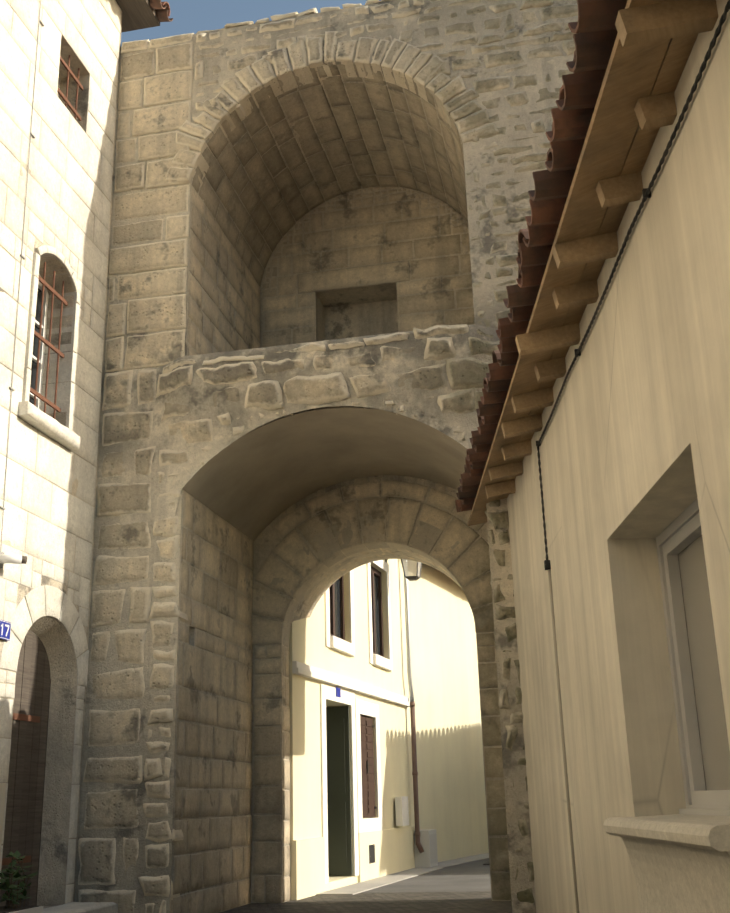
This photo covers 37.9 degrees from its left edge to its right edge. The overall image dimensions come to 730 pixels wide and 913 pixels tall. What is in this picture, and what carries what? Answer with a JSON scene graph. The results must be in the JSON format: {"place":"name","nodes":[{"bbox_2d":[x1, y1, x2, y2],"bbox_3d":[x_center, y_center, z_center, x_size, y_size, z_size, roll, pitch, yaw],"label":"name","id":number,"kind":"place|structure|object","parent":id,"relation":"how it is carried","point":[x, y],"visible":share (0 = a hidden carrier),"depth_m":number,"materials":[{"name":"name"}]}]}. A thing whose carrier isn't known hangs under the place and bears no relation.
{"place":"outdoors","nodes":[
{"label":"outdoors","id":0,"kind":"place"},
{"bbox_2d":[121,0,380,46],"label":"sky","id":1,"kind":"structure","parent":0,"point":[189,16],"materials":[{"name":"blue"}]},
{"bbox_2d":[221,858,511,912],"bbox_3d":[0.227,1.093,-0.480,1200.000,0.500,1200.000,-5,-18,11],"label":"ground","id":2,"kind":"structure","parent":0,"point":[463,888],"depth_m":10.71,"materials":[{"name":"grey asphalt"}]},
{"bbox_2d":[0,783,5,857],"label":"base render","id":3,"kind":"object","parent":2,"relation":"on","point":[2,793],"visible":1,"depth_m":7.90,"materials":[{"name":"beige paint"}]},
{"bbox_2d":[9,906,42,912],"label":"doorstep","id":4,"kind":"object","parent":2,"relation":"on","point":[39,909],"visible":0.33,"depth_m":7.38,"materials":[{"name":"grey stone"}]},
{"bbox_2d":[0,906,38,912],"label":"planter soil","id":5,"kind":"structure","parent":4,"relation":"on","point":[7,910],"depth_m":7.35,"materials":[{"name":"brown soil"}]},
{"bbox_2d":[0,850,37,908],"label":"shrub","id":6,"kind":"object","parent":5,"relation":"on","point":[16,875],"depth_m":7.45,"materials":[{"name":"green plant"}]},
{"bbox_2d":[0,1,121,908],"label":"wall","id":7,"kind":"structure","parent":2,"relation":"on","point":[51,633],"depth_m":9.18,"materials":[{"name":"beige stone"}]},
{"bbox_2d":[2,713,39,864],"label":"door hinges","id":8,"kind":"object","parent":7,"relation":"attached to","point":[29,718],"depth_m":8.62,"materials":[{"name":"orange metal"}]},
{"bbox_2d":[0,631,50,906],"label":"door leaf","id":9,"kind":"object","parent":7,"relation":"attached to","point":[24,803],"visible":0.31,"depth_m":8.75,"materials":[{"name":"brown wood"}]},
{"bbox_2d":[29,288,41,404],"bbox_3d":[-3.076,-1.024,9.471,0.020,1.550,0.700,-5,-18,11],"label":"window glass","id":10,"kind":"object","parent":7,"relation":"attached to","point":[35,342],"depth_m":9.73,"materials":[{"name":"grey glass"}]},
{"bbox_2d":[30,274,48,408],"bbox_3d":[-3.047,-1.027,9.465,0.040,1.550,0.700,-5,-18,11],"label":"window frame","id":11,"kind":"object","parent":7,"relation":"attached to","point":[42,347],"visible":0.08,"depth_m":9.77,"materials":[{"name":"white paint"}]},
{"bbox_2d":[30,262,67,418],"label":"window bars","id":12,"kind":"object","parent":7,"relation":"attached to","point":[45,400],"depth_m":9.49,"materials":[{"name":"metal"}]},
{"bbox_2d":[57,77,59,96],"bbox_3d":[-3.162,-3.588,10.393,0.040,0.700,0.600,-5,-18,11],"label":"top window frame","id":13,"kind":"object","parent":7,"relation":"on","point":[58,85],"visible":0.02,"depth_m":10.73,"materials":[{"name":"white paint"}]},
{"bbox_2d":[0,0,120,912],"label":"facade stones","id":14,"kind":"object","parent":7,"relation":"attached to","point":[52,459],"visible":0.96,"depth_m":9.39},
{"bbox_2d":[0,620,10,640],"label":"house number plate","id":15,"kind":"object","parent":14,"relation":"attached to","point":[5,629],"visible":0.78,"depth_m":8.16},
{"bbox_2d":[0,620,10,639],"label":"house number digits","id":16,"kind":"object","parent":15,"relation":"on","point":[7,630],"visible":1,"depth_m":8.17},
{"bbox_2d":[0,554,21,563],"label":"lamp","id":17,"kind":"object","parent":14,"relation":"attached to","point":[11,558],"visible":1,"depth_m":8.19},
{"bbox_2d":[21,556,26,563],"bbox_3d":[-2.653,0.802,8.248,0.074,0.057,0.076,-5,-18,11],"label":"lamp cap","id":18,"kind":"object","parent":17,"relation":"attached to","point":[24,559],"visible":0.81,"depth_m":8.23,"materials":[{"name":"grey metal"}]},
{"bbox_2d":[0,0,44,567],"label":"cable","id":19,"kind":"object","parent":14,"relation":"attached to","point":[24,258],"depth_m":8.88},
{"bbox_2d":[57,55,83,120],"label":"top window bars","id":20,"kind":"object","parent":7,"relation":"on","point":[79,85],"visible":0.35,"depth_m":10.41,"materials":[{"name":"orange metal"}]},
{"bbox_2d":[115,0,159,32],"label":"roof soffit","id":21,"kind":"structure","parent":7,"relation":"on","point":[138,14],"depth_m":11.78,"materials":[{"name":"brown wood"}]},
{"bbox_2d":[149,0,172,21],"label":"roof tiles","id":22,"kind":"object","parent":21,"relation":"on","point":[162,9],"visible":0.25,"depth_m":11.82,"materials":[{"name":"ceramic"}]},
{"bbox_2d":[75,0,577,912],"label":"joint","id":23,"kind":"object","parent":2,"relation":"on","point":[357,312],"visible":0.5,"depth_m":10.43,"materials":[{"name":"beige concrete"}]},
{"bbox_2d":[172,186,290,912],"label":"gate side stones","id":24,"kind":"object","parent":23,"relation":"attached to","point":[231,679],"visible":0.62,"depth_m":10.48,"materials":[{"name":"beige stone"}]},
{"bbox_2d":[120,325,499,523],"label":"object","id":25,"kind":"object","parent":23,"relation":"attached to","point":[196,396],"visible":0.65,"depth_m":9.84,"materials":[{"name":"beige stone"}]},
{"bbox_2d":[182,406,466,540],"bbox_3d":[-0.115,0.146,10.719,2.953,0.760,2.180,-5,-18,11],"label":"arch vault","id":26,"kind":"object","parent":23,"relation":"attached to","point":[252,485],"visible":0.67,"depth_m":10.61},
{"bbox_2d":[78,0,577,912],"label":"gate stones","id":27,"kind":"object","parent":23,"relation":"attached to","point":[118,808],"visible":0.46,"depth_m":10.21,"materials":[{"name":"beige stone"}]},
{"bbox_2d":[192,64,467,285],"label":"gate upper vault stones","id":28,"kind":"object","parent":23,"relation":"attached to","point":[318,109],"visible":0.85,"depth_m":11.95,"materials":[{"name":"beige stone"}]},
{"bbox_2d":[262,186,474,347],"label":"gate niche stones","id":29,"kind":"object","parent":23,"relation":"attached to","point":[361,275],"visible":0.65,"depth_m":12.88,"materials":[{"name":"beige stone"}]},
{"bbox_2d":[252,477,510,902],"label":"gate arch stones","id":30,"kind":"object","parent":23,"relation":"attached to","point":[457,539],"visible":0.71,"depth_m":11.45,"materials":[{"name":"beige stone"}]},
{"bbox_2d":[289,559,411,899],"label":"house walls","id":31,"kind":"structure","parent":2,"relation":"on","point":[307,646],"depth_m":13.63,"materials":[{"name":"beige paint"}]},
{"bbox_2d":[336,687,340,696],"bbox_3d":[-0.327,2.885,12.996,0.010,0.110,0.160,-7,-19,15],"label":"house number","id":32,"kind":"object","parent":31,"relation":"attached to","point":[338,692],"visible":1,"depth_m":12.98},
{"bbox_2d":[326,706,352,875],"bbox_3d":[-0.499,3.999,12.768,0.465,2.000,0.997,-5,-18,11],"label":"house door","id":33,"kind":"structure","parent":31,"relation":"in","point":[339,799],"depth_m":13.15,"materials":[{"name":"wood"}]},
{"bbox_2d":[292,560,409,883],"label":"house trim","id":34,"kind":"structure","parent":31,"relation":"attached to","point":[358,707],"depth_m":13.44,"materials":[{"name":"white paint"}]},
{"bbox_2d":[293,826,414,899],"bbox_3d":[-0.004,5.007,13.289,0.035,0.580,5.026,-7,-19,15],"label":"wall base","id":35,"kind":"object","parent":31,"relation":"attached to","point":[394,851],"depth_m":13.21,"materials":[{"name":"beige paint"}]},
{"bbox_2d":[369,844,374,863],"bbox_3d":[0.090,5.061,13.529,0.005,0.220,0.250,-7,-19,15],"label":"house vent","id":36,"kind":"object","parent":35,"relation":"in","point":[371,853],"visible":1,"depth_m":13.52,"materials":[{"name":"grey metal"}]},
{"bbox_2d":[330,566,383,656],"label":"house window frames","id":37,"kind":"structure","parent":31,"relation":"in","point":[376,572],"depth_m":15.16,"materials":[{"name":"brown wood"}]},
{"bbox_2d":[329,574,379,654],"bbox_3d":[-0.184,1.974,14.460,0.025,1.320,2.750,-7,-19,15],"label":"house glass","id":38,"kind":"object","parent":37,"relation":"in","point":[337,609],"depth_m":14.01,"materials":[{"name":"black glass"}]},
{"bbox_2d":[360,715,375,817],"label":"house shutters","id":39,"kind":"object","parent":31,"relation":"attached to","point":[368,781],"visible":0.75,"depth_m":13.95,"materials":[{"name":"brown wood"}]},
{"bbox_2d":[360,722,376,809],"bbox_3d":[-0.136,3.975,13.663,0.210,1.080,1.380,-12,-21,30],"label":"house ironmongery","id":40,"kind":"object","parent":39,"relation":"attached to","point":[375,807],"visible":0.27,"depth_m":13.92,"materials":[{"name":"black metal"}]},
{"bbox_2d":[395,796,408,825],"bbox_3d":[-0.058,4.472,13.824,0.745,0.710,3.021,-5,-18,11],"label":"utility box","id":41,"kind":"object","parent":31,"relation":"attached to","point":[402,810],"visible":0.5,"depth_m":14.83,"materials":[{"name":"white plastic"}]},
{"bbox_2d":[403,560,413,701],"bbox_3d":[0.635,1.282,16.875,0.069,5.156,0.163,-5,-18,11],"label":"drainpipe","id":42,"kind":"object","parent":31,"relation":"attached to","point":[408,648],"visible":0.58,"depth_m":16.31,"materials":[{"name":"beige metal"}]},
{"bbox_2d":[316,853,488,894],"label":"sidewalk","id":43,"kind":"structure","parent":2,"relation":"on","point":[359,887],"depth_m":13.51,"materials":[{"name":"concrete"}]},
{"bbox_2d":[414,829,437,867],"bbox_3d":[0.900,5.807,15.733,0.271,0.520,0.518,-5,-18,11],"label":"utility cabinet","id":44,"kind":"object","parent":43,"relation":"on","point":[422,860],"visible":0.5,"depth_m":15.50,"materials":[{"name":"grey metal"}]},
{"bbox_2d":[429,834,436,863],"bbox_3d":[1.012,5.794,15.702,0.005,0.400,0.420,-7,-19,15],"label":"utility cabinet door","id":45,"kind":"structure","parent":44,"relation":"attached to","point":[433,849],"depth_m":15.68,"materials":[{"name":"grey metal"}]},
{"bbox_2d":[507,0,729,912],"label":"building walls","id":46,"kind":"structure","parent":2,"relation":"on","point":[634,449],"depth_m":5.07,"materials":[{"name":"beige paint"}]},
{"bbox_2d":[548,569,578,912],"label":"wall conduit","id":47,"kind":"object","parent":46,"relation":"attached to","point":[563,750],"depth_m":6.67,"materials":[{"name":"beige paint"}]},
{"bbox_2d":[468,0,698,525],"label":"eave boards","id":48,"kind":"object","parent":46,"relation":"on","point":[618,141],"visible":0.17,"depth_m":4.38,"materials":[{"name":"brown wood"}]},
{"bbox_2d":[485,0,717,498],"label":"eave rafters","id":49,"kind":"object","parent":46,"relation":"attached to","point":[664,20],"visible":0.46,"depth_m":4.86,"materials":[{"name":"brown wood"}]},
{"bbox_2d":[536,0,729,569],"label":"wall cables","id":50,"kind":"object","parent":46,"relation":"attached to","point":[646,192],"depth_m":4.50,"materials":[{"name":"black rubber"}]},
{"bbox_2d":[603,814,729,850],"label":"window sill","id":51,"kind":"structure","parent":46,"relation":"attached to","point":[707,832],"depth_m":3.88,"materials":[{"name":"stone"}]},
{"bbox_2d":[621,837,729,912],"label":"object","id":52,"kind":"structure","parent":46,"relation":"attached to","point":[670,878],"depth_m":4.07,"materials":[{"name":"rough stucco"}]},
{"bbox_2d":[656,499,729,815],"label":"window frame","id":53,"kind":"object","parent":46,"relation":"attached to","point":[678,534],"visible":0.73,"depth_m":4.94,"materials":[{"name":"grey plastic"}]},
{"bbox_2d":[678,535,729,790],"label":"window glass","id":54,"kind":"object","parent":53,"relation":"in","point":[713,733],"depth_m":4.77,"materials":[{"name":"grey"}]},
{"bbox_2d":[385,559,421,580],"bbox_3d":[0.580,1.531,15.899,0.566,0.670,0.320,-7,-19,15],"label":"street lantern","id":55,"kind":"object","parent":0,"point":[409,567],"depth_m":15.75,"materials":[{"name":"beige glass"}]},
{"bbox_2d":[410,701,423,852],"bbox_3d":[0.770,4.750,15.793,0.133,2.165,0.088,-5,-18,11],"label":"drainpipe","id":56,"kind":"object","parent":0,"point":[415,783],"visible":0.96,"depth_m":15.76,"materials":[{"name":"brown metal"}]},
{"bbox_2d":[402,560,488,861],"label":"plain wall","id":57,"kind":"structure","parent":0,"point":[449,749],"depth_m":18.03,"materials":[{"name":"yellow paint"}]},
{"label":"roof slab","id":58,"kind":"object","parent":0,"visible":0},
{"bbox_2d":[455,0,626,511],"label":"roof tiles","id":59,"kind":"object","parent":58,"relation":"on","point":[594,29],"visible":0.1,"depth_m":4.76,"materials":[{"name":"ceramic"}]}
]}

